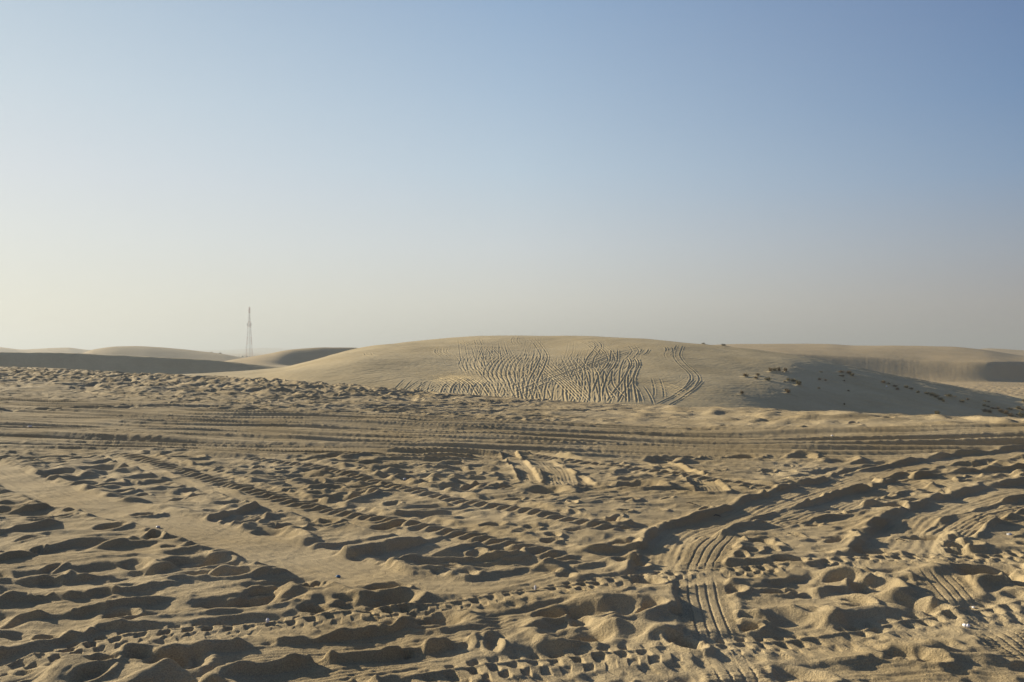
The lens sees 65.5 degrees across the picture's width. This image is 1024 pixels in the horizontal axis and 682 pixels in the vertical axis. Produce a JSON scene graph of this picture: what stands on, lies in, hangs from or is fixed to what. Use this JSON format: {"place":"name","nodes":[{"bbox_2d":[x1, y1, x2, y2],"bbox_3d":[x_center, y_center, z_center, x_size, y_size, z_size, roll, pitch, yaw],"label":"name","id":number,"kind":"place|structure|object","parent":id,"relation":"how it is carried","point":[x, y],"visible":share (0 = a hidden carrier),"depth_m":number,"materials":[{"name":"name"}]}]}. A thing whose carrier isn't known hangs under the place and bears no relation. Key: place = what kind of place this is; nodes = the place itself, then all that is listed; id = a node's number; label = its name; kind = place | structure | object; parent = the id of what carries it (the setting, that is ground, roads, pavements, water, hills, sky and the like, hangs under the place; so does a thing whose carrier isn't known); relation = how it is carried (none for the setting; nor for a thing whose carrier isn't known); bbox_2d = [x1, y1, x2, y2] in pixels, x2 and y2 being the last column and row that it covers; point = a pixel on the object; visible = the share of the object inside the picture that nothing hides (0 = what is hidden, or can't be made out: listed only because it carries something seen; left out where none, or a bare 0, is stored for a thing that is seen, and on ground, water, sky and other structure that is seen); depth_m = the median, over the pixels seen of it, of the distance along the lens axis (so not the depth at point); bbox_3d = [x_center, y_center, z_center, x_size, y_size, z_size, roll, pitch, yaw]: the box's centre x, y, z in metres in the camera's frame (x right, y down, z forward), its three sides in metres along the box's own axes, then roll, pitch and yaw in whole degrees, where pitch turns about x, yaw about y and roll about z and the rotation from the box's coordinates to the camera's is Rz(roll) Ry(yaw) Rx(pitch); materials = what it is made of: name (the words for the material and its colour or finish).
{"place":"outdoors","nodes":[
{"label":"outdoors","id":0,"kind":"place"},
{"bbox_2d":[0,366,1023,681],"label":"ground","id":1,"kind":"structure","parent":0,"point":[776,550],"depth_m":6.76,"materials":[{"name":"beige sand"}]},
{"bbox_2d":[0,335,1023,417],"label":"dune","id":2,"kind":"structure","parent":0,"point":[611,370],"depth_m":171.48,"materials":[{"name":"beige sand"}]},
{"bbox_2d":[0,344,1023,395],"bbox_3d":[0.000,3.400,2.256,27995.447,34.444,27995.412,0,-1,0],"label":"desert hills","id":3,"kind":"structure","parent":0,"point":[1000,371],"depth_m":380.50,"materials":[{"name":"beige sand"}]},
{"bbox_2d":[245,308,252,357],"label":"lattice mast","id":4,"kind":"object","parent":3,"relation":"on","point":[249,333],"visible":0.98,"depth_m":948.77,"materials":[{"name":"grey metal"}]},
{"bbox_2d":[0,0,1023,349],"label":"sky","id":5,"kind":"structure","parent":0,"point":[339,173],"materials":[{"name":"blue"}]}
]}

